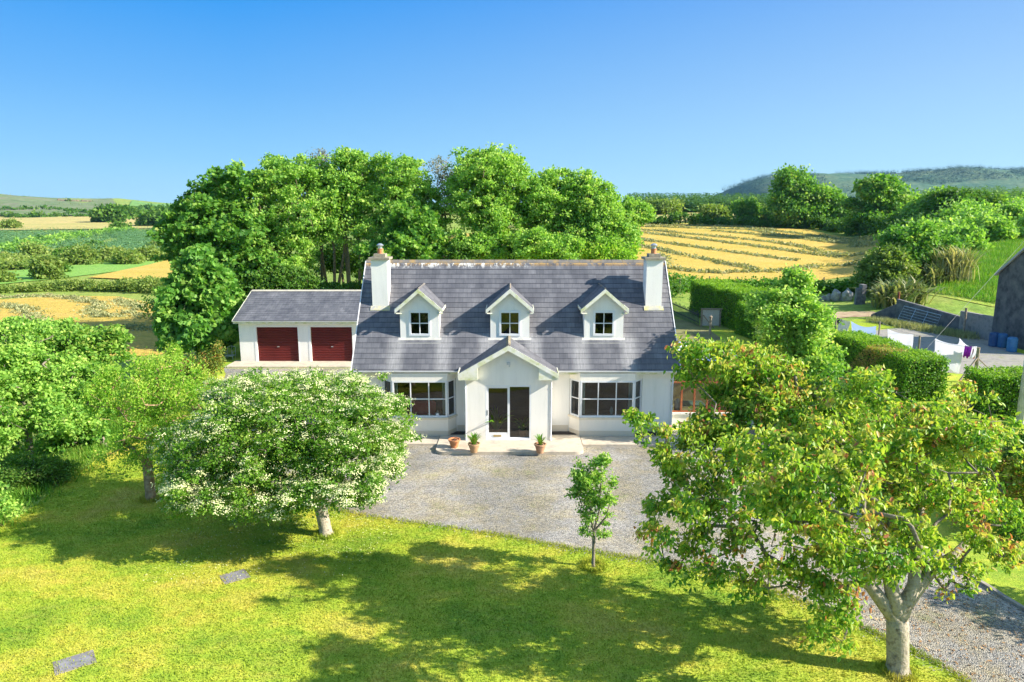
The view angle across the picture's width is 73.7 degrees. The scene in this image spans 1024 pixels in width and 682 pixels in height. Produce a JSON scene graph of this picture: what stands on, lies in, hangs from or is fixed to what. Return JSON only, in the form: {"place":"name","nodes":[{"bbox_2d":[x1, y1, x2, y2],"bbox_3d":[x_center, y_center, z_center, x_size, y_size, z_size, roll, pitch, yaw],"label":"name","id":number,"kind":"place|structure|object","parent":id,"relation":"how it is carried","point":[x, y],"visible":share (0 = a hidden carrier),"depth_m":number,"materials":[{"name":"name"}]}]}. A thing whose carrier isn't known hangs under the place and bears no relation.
{"place":"outdoors","nodes":[
{"label":"outdoors","id":0,"kind":"place"},
{"bbox_2d":[0,194,117,214],"bbox_3d":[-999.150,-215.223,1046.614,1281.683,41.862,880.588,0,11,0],"label":"heather hill","id":1,"kind":"structure","parent":0,"point":[6,200],"depth_m":946.04,"materials":[{"name":"green plant"}]},
{"bbox_2d":[0,216,152,229],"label":"meadow","id":2,"kind":"structure","parent":0,"point":[65,222],"depth_m":401.62,"materials":[{"name":"yellow plant"}]},
{"bbox_2d":[0,208,90,217],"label":"hedgerow","id":3,"kind":"object","parent":2,"relation":"on","point":[32,213],"visible":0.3,"depth_m":578.40,"materials":[{"name":"green plant"}]},
{"bbox_2d":[89,202,131,221],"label":"field bush","id":4,"kind":"object","parent":2,"relation":"on","point":[110,212],"visible":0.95,"depth_m":418.95,"materials":[{"name":"green plant"}]},
{"bbox_2d":[129,204,168,225],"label":"field bush","id":5,"kind":"object","parent":2,"relation":"on","point":[150,216],"visible":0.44,"depth_m":367.74,"materials":[{"name":"green plant"}]},
{"bbox_2d":[0,260,162,283],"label":"green field","id":6,"kind":"structure","parent":0,"point":[86,269],"depth_m":133.55,"materials":[{"name":"green plant"}]},
{"bbox_2d":[23,254,69,279],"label":"field bush","id":7,"kind":"object","parent":6,"relation":"on","point":[43,266],"visible":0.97,"depth_m":110.18,"materials":[{"name":"green plant"}]},
{"bbox_2d":[57,242,101,264],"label":"field bush","id":8,"kind":"object","parent":6,"relation":"on","point":[78,254],"visible":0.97,"depth_m":149.52,"materials":[{"name":"green plant"}]},
{"bbox_2d":[110,248,145,263],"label":"field bush","id":9,"kind":"object","parent":6,"relation":"on","point":[128,257],"visible":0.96,"depth_m":151.24,"materials":[{"name":"green plant"}]},
{"bbox_2d":[0,296,165,355],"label":"hay field","id":10,"kind":"structure","parent":0,"point":[62,308],"depth_m":65.59,"materials":[{"name":"yellow plant"}]},
{"bbox_2d":[0,292,154,331],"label":"cut hay","id":11,"kind":"object","parent":10,"relation":"on","point":[97,308],"visible":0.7,"depth_m":70.41},
{"bbox_2d":[225,360,351,367],"bbox_3d":[-12.400,1.367,40.289,8.400,0.090,1.700,0,11,0],"label":"garage apron","id":12,"kind":"object","parent":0,"point":[287,364],"visible":0.64,"depth_m":39.99,"materials":[{"name":"concrete"}]},
{"bbox_2d":[232,290,360,360],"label":"garage","id":13,"kind":"structure","parent":0,"point":[297,325],"depth_m":40.75,"materials":[{"name":"concrete"}]},
{"bbox_2d":[257,327,298,360],"bbox_3d":[-13.945,0.178,40.743,2.430,2.080,0.110,0,11,0],"label":"garage door","id":14,"kind":"structure","parent":13,"relation":"in","point":[274,343],"depth_m":40.73,"materials":[{"name":"metal"}]},
{"bbox_2d":[311,327,352,360],"bbox_3d":[-10.730,0.178,40.743,2.440,2.080,0.110,0,11,0],"label":"garage door","id":15,"kind":"structure","parent":13,"relation":"in","point":[328,343],"depth_m":40.73,"materials":[{"name":"metal"}]},
{"bbox_2d":[0,198,994,522],"bbox_3d":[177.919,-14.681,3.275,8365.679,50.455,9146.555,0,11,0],"label":"terrain","id":16,"kind":"structure","parent":0,"point":[948,304],"depth_m":69.33,"materials":[{"name":"green plant"}]},
{"bbox_2d":[0,454,26,525],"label":"bank shrub","id":17,"kind":"object","parent":16,"relation":"on","point":[5,509],"visible":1,"depth_m":19.25,"materials":[{"name":"green plant"}]},
{"bbox_2d":[0,355,40,461],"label":"bank tree","id":18,"kind":"object","parent":16,"relation":"on","point":[5,377],"visible":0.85,"depth_m":23.47,"materials":[{"name":"green plant"}]},
{"bbox_2d":[0,314,62,449],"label":"bank tree","id":19,"kind":"object","parent":16,"relation":"on","point":[6,337],"visible":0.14,"depth_m":27.11,"materials":[{"name":"green plant"}]},
{"bbox_2d":[0,334,77,456],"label":"bank tree","id":20,"kind":"object","parent":16,"relation":"on","point":[44,412],"visible":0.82,"depth_m":24.28,"materials":[{"name":"green plant"}]},
{"bbox_2d":[0,450,81,494],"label":"bank shrub","id":21,"kind":"object","parent":16,"relation":"on","point":[45,466],"visible":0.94,"depth_m":22.18,"materials":[{"name":"green plant"}]},
{"bbox_2d":[5,317,102,448],"bbox_3d":[-17.002,1.857,25.632,2.518,5.230,4.186,-10,14,-41],"label":"bank tree","id":22,"kind":"object","parent":16,"relation":"on","point":[41,330],"visible":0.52,"depth_m":25.45,"materials":[{"name":"green plant"}]},
{"bbox_2d":[0,227,121,252],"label":"young conifer plantation","id":23,"kind":"object","parent":16,"relation":"on","point":[27,233],"visible":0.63,"depth_m":265.88,"materials":[{"name":"green plant"}]},
{"bbox_2d":[0,226,139,251],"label":"hedgerow","id":24,"kind":"object","parent":16,"relation":"on","point":[11,244],"visible":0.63,"depth_m":244.78,"materials":[{"name":"green plant"}]},
{"bbox_2d":[0,273,166,294],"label":"hedgerow","id":25,"kind":"object","parent":16,"relation":"on","point":[131,283],"visible":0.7,"depth_m":90.15,"materials":[{"name":"green plant"}]},
{"bbox_2d":[43,360,125,456],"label":"bank tree","id":26,"kind":"object","parent":16,"relation":"on","point":[97,434],"visible":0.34,"depth_m":25.77,"materials":[{"name":"green plant"}]},
{"bbox_2d":[40,316,136,378],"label":"bank tree","id":27,"kind":"object","parent":16,"relation":"on","point":[94,344],"visible":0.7,"depth_m":28.04,"materials":[{"name":"green plant"}]},
{"bbox_2d":[0,367,218,532],"bbox_3d":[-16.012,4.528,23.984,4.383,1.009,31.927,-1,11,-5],"label":"long grass","id":28,"kind":"structure","parent":16,"relation":"on","point":[33,489],"depth_m":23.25,"materials":[{"name":"green plant"}]},
{"bbox_2d":[81,226,166,251],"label":"young conifer plantation","id":29,"kind":"object","parent":16,"relation":"on","point":[135,236],"visible":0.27,"depth_m":237.21,"materials":[{"name":"green plant"}]},
{"bbox_2d":[91,260,171,278],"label":"hay strip","id":30,"kind":"object","parent":16,"relation":"on","point":[161,269],"visible":0.29,"depth_m":124.04,"materials":[{"name":"yellow plant"}]},
{"bbox_2d":[151,242,245,357],"bbox_3d":[-19.432,-2.217,42.348,5.466,7.664,5.177,6,12,30],"label":"maple tree","id":31,"kind":"object","parent":16,"relation":"on","point":[198,303],"visible":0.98,"depth_m":41.42,"materials":[{"name":"green plant"}]},
{"bbox_2d":[174,339,226,388],"bbox_3d":[-15.912,1.312,34.411,2.899,2.829,2.168,0,11,0],"label":"russet shrub","id":32,"kind":"object","parent":16,"relation":"on","point":[216,353],"visible":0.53,"depth_m":34.34,"materials":[{"name":"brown plant"}]},
{"bbox_2d":[145,158,284,293],"bbox_3d":[-21.849,-6.521,50.214,8.958,13.784,9.462,-7,13,-32],"label":"tall tree","id":33,"kind":"object","parent":16,"relation":"on","point":[207,211],"visible":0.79,"depth_m":48.99,"materials":[{"name":"green plant"}]},
{"bbox_2d":[237,256,299,302],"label":"tall tree","id":34,"kind":"object","parent":16,"relation":"on","point":[251,284],"visible":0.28,"depth_m":48.16,"materials":[{"name":"green plant"}]},
{"bbox_2d":[228,152,343,270],"bbox_3d":[-17.258,-7.560,52.876,8.434,13.953,7.818,7,13,33],"label":"tall tree","id":35,"kind":"object","parent":16,"relation":"on","point":[287,182],"visible":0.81,"depth_m":51.23,"materials":[{"name":"green plant"}]},
{"bbox_2d":[305,186,349,281],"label":"thin trunked tree","id":36,"kind":"object","parent":16,"relation":"on","point":[329,210],"visible":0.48,"depth_m":52.34,"materials":[{"name":"green plant"}]},
{"bbox_2d":[310,240,367,283],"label":"tall tree","id":37,"kind":"object","parent":16,"relation":"on","point":[328,256],"visible":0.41,"depth_m":59.44,"materials":[{"name":"green plant"}]},
{"bbox_2d":[317,174,360,282],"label":"thin trunked tree","id":38,"kind":"object","parent":16,"relation":"on","point":[337,204],"visible":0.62,"depth_m":52.29,"materials":[{"name":"green plant"}]},
{"bbox_2d":[306,145,386,282],"bbox_3d":[-12.345,-8.178,54.162,7.658,14.196,5.185,0,11,0],"label":"tall tree","id":39,"kind":"object","parent":16,"relation":"on","point":[354,166],"visible":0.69,"depth_m":52.74,"materials":[{"name":"green plant"}]},
{"bbox_2d":[348,151,457,247],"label":"tall tree","id":40,"kind":"object","parent":16,"relation":"on","point":[408,173],"visible":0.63,"depth_m":52.51,"materials":[{"name":"green plant"}]},
{"bbox_2d":[132,273,691,319],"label":"hedgerow","id":41,"kind":"object","parent":16,"relation":"on","point":[672,291],"visible":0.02,"depth_m":69.07,"materials":[{"name":"green plant"}]},
{"bbox_2d":[421,154,462,230],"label":"tall tree","id":42,"kind":"object","parent":16,"relation":"on","point":[442,176],"visible":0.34,"depth_m":54.39,"materials":[{"name":"plant"}]},
{"bbox_2d":[439,142,540,232],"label":"tall tree","id":43,"kind":"object","parent":16,"relation":"on","point":[490,177],"visible":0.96,"depth_m":51.03,"materials":[{"name":"green plant"}]},
{"bbox_2d":[512,164,592,235],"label":"tall tree","id":44,"kind":"object","parent":16,"relation":"on","point":[548,210],"visible":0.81,"depth_m":51.38,"materials":[{"name":"green plant"}]},
{"bbox_2d":[556,166,644,259],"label":"tall tree","id":45,"kind":"object","parent":16,"relation":"on","point":[601,207],"visible":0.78,"depth_m":50.75,"materials":[{"name":"green plant"}]},
{"bbox_2d":[618,195,657,244],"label":"tall tree","id":46,"kind":"object","parent":16,"relation":"on","point":[644,211],"visible":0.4,"depth_m":56.08,"materials":[{"name":"green plant"}]},
{"bbox_2d":[644,196,686,214],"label":"field bush","id":47,"kind":"object","parent":16,"relation":"on","point":[661,206],"visible":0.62,"depth_m":227.25,"materials":[{"name":"green plant"}]},
{"bbox_2d":[726,197,763,223],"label":"field bush","id":48,"kind":"object","parent":16,"relation":"on","point":[748,208],"visible":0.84,"depth_m":177.02,"materials":[{"name":"green plant"}]},
{"bbox_2d":[668,269,858,293],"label":"hedgerow","id":49,"kind":"object","parent":16,"relation":"on","point":[842,285],"visible":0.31,"depth_m":75.25,"materials":[{"name":"green plant"}]},
{"bbox_2d":[641,210,924,235],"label":"hedgerow","id":50,"kind":"object","parent":16,"relation":"on","point":[876,223],"visible":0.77,"depth_m":164.53,"materials":[{"name":"green plant"}]},
{"bbox_2d":[759,163,850,228],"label":"tree","id":51,"kind":"object","parent":16,"relation":"on","point":[794,193],"visible":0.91,"depth_m":166.73,"materials":[{"name":"green plant"}]},
{"bbox_2d":[837,172,921,228],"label":"tree","id":52,"kind":"object","parent":16,"relation":"on","point":[880,194],"visible":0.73,"depth_m":138.49,"materials":[{"name":"green plant"}]},
{"bbox_2d":[850,242,927,294],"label":"field bush","id":53,"kind":"object","parent":16,"relation":"on","point":[890,262],"visible":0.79,"depth_m":67.70,"materials":[{"name":"green plant"}]},
{"bbox_2d":[861,277,928,308],"bbox_3d":[34.823,-4.508,62.341,6.583,2.974,6.712,0,11,0],"label":"flax plant","id":54,"kind":"object","parent":16,"relation":"on","point":[887,295],"visible":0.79,"depth_m":61.84,"materials":[{"name":"green plant"}]},
{"bbox_2d":[876,275,944,305],"bbox_3d":[37.016,-4.809,63.224,6.808,2.759,5.330,0,11,0],"label":"flax plant","id":55,"kind":"object","parent":16,"relation":"on","point":[921,300],"visible":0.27,"depth_m":62.46,"materials":[{"name":"green plant"}]},
{"bbox_2d":[868,219,968,275],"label":"field bush","id":56,"kind":"object","parent":16,"relation":"on","point":[917,240],"visible":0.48,"depth_m":70.78,"materials":[{"name":"green plant"}]},
{"bbox_2d":[865,315,980,339],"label":"weeds","id":57,"kind":"object","parent":16,"relation":"on","point":[927,328],"visible":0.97,"depth_m":51.59,"materials":[{"name":"green plant"}]},
{"bbox_2d":[922,244,991,281],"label":"reed clump","id":58,"kind":"object","parent":16,"relation":"on","point":[962,266],"visible":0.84,"depth_m":67.96,"materials":[{"name":"plant"}]},
{"bbox_2d":[906,189,1023,230],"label":"hedgerow","id":59,"kind":"object","parent":16,"relation":"on","point":[967,210],"visible":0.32,"depth_m":96.56,"materials":[{"name":"green plant"}]},
{"bbox_2d":[938,222,994,251],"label":"field bush","id":60,"kind":"object","parent":16,"relation":"on","point":[972,235],"visible":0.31,"depth_m":81.25,"materials":[{"name":"green plant"}]},
{"bbox_2d":[921,184,1013,211],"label":"tree","id":61,"kind":"object","parent":16,"relation":"on","point":[954,194],"visible":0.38,"depth_m":115.94,"materials":[{"name":"green plant"}]},
{"bbox_2d":[923,235,1023,306],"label":"bank grass","id":62,"kind":"structure","parent":16,"relation":"on","point":[972,300],"depth_m":64.16,"materials":[{"name":"green plant"}]},
{"bbox_2d":[917,261,952,285],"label":"flax plant","id":63,"kind":"object","parent":62,"relation":"on","point":[932,273],"visible":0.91,"depth_m":67.64,"materials":[{"name":"green plant"}]},
{"bbox_2d":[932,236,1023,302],"bbox_3d":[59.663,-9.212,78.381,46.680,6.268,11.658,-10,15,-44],"label":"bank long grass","id":64,"kind":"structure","parent":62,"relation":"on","point":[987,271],"depth_m":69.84,"materials":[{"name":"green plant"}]},
{"bbox_2d":[960,212,1023,241],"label":"field bush","id":65,"kind":"object","parent":16,"relation":"on","point":[1000,227],"visible":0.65,"depth_m":88.65,"materials":[{"name":"green plant"}]},
{"bbox_2d":[0,329,1023,681],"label":"lawn","id":66,"kind":"structure","parent":0,"point":[1008,585],"depth_m":15.38,"materials":[{"name":"green plant"}]},
{"bbox_2d":[53,650,96,675],"bbox_3d":[-8.713,6.398,13.599,0.719,0.019,0.499,-7,13,-34],"label":"manhole cover","id":67,"kind":"object","parent":66,"relation":"on","point":[78,658],"visible":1,"depth_m":13.58,"materials":[{"name":"concrete"}]},
{"bbox_2d":[68,345,217,500],"bbox_3d":[-11.242,2.591,21.503,3.229,4.836,3.870,10,15,43],"label":"apple tree","id":68,"kind":"object","parent":66,"relation":"on","point":[105,380],"visible":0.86,"depth_m":21.04,"materials":[{"name":"green plant"}]},
{"bbox_2d":[146,365,426,537],"bbox_3d":[-6.144,3.071,19.260,7.496,4.717,6.271,0,11,0],"label":"flowering tree","id":69,"kind":"object","parent":66,"relation":"on","point":[342,426],"visible":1,"depth_m":17.64,"materials":[{"name":"green plant"}]},
{"bbox_2d":[266,259,361,289],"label":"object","id":70,"kind":"object","parent":66,"relation":"on","point":[301,279],"visible":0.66,"depth_m":49.00,"materials":[{"name":"green plant"}]},
{"bbox_2d":[353,199,450,259],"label":"tall tree","id":71,"kind":"object","parent":66,"relation":"on","point":[417,233],"visible":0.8,"depth_m":48.99,"materials":[{"name":"green plant"}]},
{"bbox_2d":[354,238,478,272],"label":"tall tree","id":72,"kind":"object","parent":66,"relation":"on","point":[454,250],"visible":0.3,"depth_m":48.85,"materials":[{"name":"green plant"}]},
{"bbox_2d":[449,222,515,259],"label":"tall tree","id":73,"kind":"object","parent":66,"relation":"on","point":[488,244],"visible":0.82,"depth_m":49.81,"materials":[{"name":"green plant"}]},
{"bbox_2d":[505,225,587,260],"bbox_3d":[2.518,-4.383,50.056,6.090,8.240,4.972,0,11,0],"label":"shrub","id":74,"kind":"object","parent":66,"relation":"on","point":[537,243],"visible":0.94,"depth_m":48.46,"materials":[{"name":"green plant"}]},
{"bbox_2d":[564,452,619,566],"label":"sapling","id":75,"kind":"object","parent":66,"relation":"on","point":[583,480],"visible":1,"depth_m":16.87,"materials":[{"name":"green plant"}]},
{"bbox_2d":[185,368,1023,681],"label":"gravel drive","id":76,"kind":"structure","parent":66,"relation":"on","point":[431,486],"depth_m":20.13,"materials":[{"name":"gravel"}]},
{"bbox_2d":[351,243,759,440],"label":"house","id":77,"kind":"structure","parent":76,"relation":"on","point":[548,349],"depth_m":27.35,"materials":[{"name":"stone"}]},
{"bbox_2d":[383,373,457,435],"bbox_3d":[-3.695,2.480,27.084,3.030,2.560,0.551,0,11,0],"label":"bay window","id":78,"kind":"structure","parent":77,"relation":"in","point":[444,424],"depth_m":26.95,"materials":[{"name":"white paint"}]},
{"bbox_2d":[568,373,642,435],"bbox_3d":[3.745,2.480,27.083,3.010,2.560,0.549,0,11,0],"label":"bay window","id":79,"kind":"structure","parent":77,"relation":"in","point":[581,424],"depth_m":26.98,"materials":[{"name":"white paint"}]},
{"bbox_2d":[734,550,1023,681],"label":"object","id":80,"kind":"object","parent":76,"relation":"on","point":[955,628],"visible":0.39,"depth_m":14.68,"materials":[{"name":"plant"}]},
{"bbox_2d":[578,237,643,260],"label":"bush","id":81,"kind":"object","parent":66,"relation":"on","point":[612,250],"visible":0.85,"depth_m":48.66,"materials":[{"name":"green plant"}]},
{"bbox_2d":[688,278,768,329],"bbox_3d":[18.025,-3.138,56.248,3.748,3.422,9.942,-1,11,-8],"label":"clipped hedge","id":82,"kind":"object","parent":66,"relation":"on","point":[725,295],"visible":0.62,"depth_m":55.50,"materials":[{"name":"green plant"}]},
{"bbox_2d":[734,299,797,343],"bbox_3d":[18.288,-1.394,48.571,3.156,2.777,4.991,-2,11,-9],"label":"clipped hedge","id":83,"kind":"object","parent":66,"relation":"on","point":[743,328],"visible":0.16,"depth_m":49.60,"materials":[{"name":"green plant"}]},
{"bbox_2d":[742,263,849,409],"bbox_3d":[10.574,0.650,25.796,3.788,7.072,3.242,0,11,0],"label":"rowan tree","id":84,"kind":"object","parent":66,"relation":"on","point":[783,311],"visible":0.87,"depth_m":25.04,"materials":[{"name":"green plant"}]},
{"bbox_2d":[622,330,1023,680],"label":"cherry tree","id":85,"kind":"object","parent":66,"relation":"on","point":[798,431],"visible":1,"depth_m":13.00,"materials":[{"name":"green plant"}]},
{"bbox_2d":[826,328,950,401],"bbox_3d":[19.459,1.091,36.136,2.645,2.550,8.340,0,11,0],"label":"clipped hedge","id":86,"kind":"object","parent":66,"relation":"on","point":[920,375],"visible":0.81,"depth_m":33.09,"materials":[{"name":"green plant"}]},
{"bbox_2d":[875,656,923,681],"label":"grass tuft","id":87,"kind":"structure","parent":66,"relation":"on","point":[913,674],"depth_m":13.20,"materials":[{"name":"green plant"}]},
{"bbox_2d":[849,401,989,476],"bbox_3d":[14.909,3.203,25.198,5.521,2.272,3.704,7,13,32],"label":"shaded shrub","id":88,"kind":"object","parent":66,"relation":"on","point":[865,416],"visible":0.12,"depth_m":25.03,"materials":[{"name":"green plant"}]},
{"bbox_2d":[959,347,988,379],"bbox_3d":[24.277,1.333,35.587,2.877,1.914,0.753,-1,11,-6],"label":"braced post","id":89,"kind":"object","parent":66,"relation":"on","point":[976,360],"visible":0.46,"depth_m":35.72,"materials":[{"name":"brown wood"}]},
{"bbox_2d":[841,319,974,347],"bbox_3d":[23.866,-0.539,40.936,1.809,0.135,10.527,-3,11,-14],"label":"clothes line","id":90,"kind":"object","parent":89,"relation":"attached to","point":[916,335],"visible":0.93,"depth_m":38.92,"materials":[{"name":"fabric"}]},
{"bbox_2d":[934,339,962,373],"bbox_3d":[24.290,0.843,38.173,0.188,1.660,1.963,-2,11,-11],"label":"sheet","id":91,"kind":"object","parent":90,"relation":"hanging from","point":[953,353],"visible":0.72,"depth_m":37.81,"materials":[{"name":"white fabric"}]},
{"bbox_2d":[948,379,1023,529],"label":"russet shrub","id":92,"kind":"object","parent":66,"relation":"on","point":[1008,468],"visible":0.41,"depth_m":19.24,"materials":[{"name":"green plant"}]},
{"bbox_2d":[959,363,1022,420],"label":"clipped hedge","id":93,"kind":"object","parent":66,"relation":"on","point":[1003,383],"visible":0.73,"depth_m":29.53,"materials":[{"name":"green plant"}]},
{"bbox_2d":[978,421,1023,542],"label":"roadside shrub","id":94,"kind":"object","parent":66,"relation":"on","point":[1013,532],"visible":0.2,"depth_m":19.65,"materials":[{"name":"green plant"}]},
{"bbox_2d":[0,0,1023,205],"label":"sky","id":95,"kind":"structure","parent":0,"point":[123,99],"materials":[{"name":"blue"}]},
{"bbox_2d":[404,432,694,454],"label":"patio","id":96,"kind":"structure","parent":0,"point":[565,444],"depth_m":26.14,"materials":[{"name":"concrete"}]},
{"bbox_2d":[466,223,877,280],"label":"hay field","id":97,"kind":"structure","parent":0,"point":[826,272],"depth_m":114.88,"materials":[{"name":"yellow plant"}]},
{"bbox_2d":[448,223,880,273],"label":"cut hay","id":98,"kind":"object","parent":97,"relation":"on","point":[855,242],"visible":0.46,"depth_m":124.95},
{"bbox_2d":[656,211,733,221],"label":"meadow","id":99,"kind":"structure","parent":0,"point":[678,220],"depth_m":221.66,"materials":[{"name":"green plant"}]},
{"bbox_2d":[627,192,770,212],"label":"conifer wood","id":100,"kind":"object","parent":99,"relation":"on","point":[692,201],"visible":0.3,"depth_m":253.32,"materials":[{"name":"green plant"}]},
{"bbox_2d":[674,319,780,385],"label":"track","id":101,"kind":"structure","parent":0,"point":[683,326],"depth_m":51.63,"materials":[{"name":"grey gravel"}]},
{"bbox_2d":[711,167,1023,199],"bbox_3d":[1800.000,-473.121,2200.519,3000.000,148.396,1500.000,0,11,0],"label":"mountain","id":102,"kind":"structure","parent":0,"point":[840,180],"depth_m":1865.28,"materials":[{"name":"green plant"}]},
{"bbox_2d":[722,164,1023,198],"bbox_3d":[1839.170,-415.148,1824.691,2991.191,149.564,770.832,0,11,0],"label":"mountain forest","id":103,"kind":"object","parent":102,"relation":"on","point":[1012,169],"visible":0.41,"depth_m":1924.91,"materials":[{"name":"green plant"}]},
{"bbox_2d":[838,318,914,328],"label":"mown lawn","id":104,"kind":"structure","parent":0,"point":[862,322],"depth_m":54.75,"materials":[{"name":"green plant"}]},
{"bbox_2d":[871,299,959,329],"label":"garden wall","id":105,"kind":"structure","parent":104,"relation":"on","point":[945,319],"depth_m":54.78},
{"bbox_2d":[958,311,992,339],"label":"block wall","id":106,"kind":"structure","parent":104,"relation":"on","point":[977,323],"depth_m":48.91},
{"bbox_2d":[876,328,1023,373],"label":"yard","id":107,"kind":"structure","parent":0,"point":[989,355],"depth_m":45.13,"materials":[{"name":"grey concrete"}]},
{"bbox_2d":[992,247,1023,349],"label":"barn","id":108,"kind":"structure","parent":107,"relation":"on","point":[1008,317],"depth_m":45.78,"materials":[{"name":"grey stone"}]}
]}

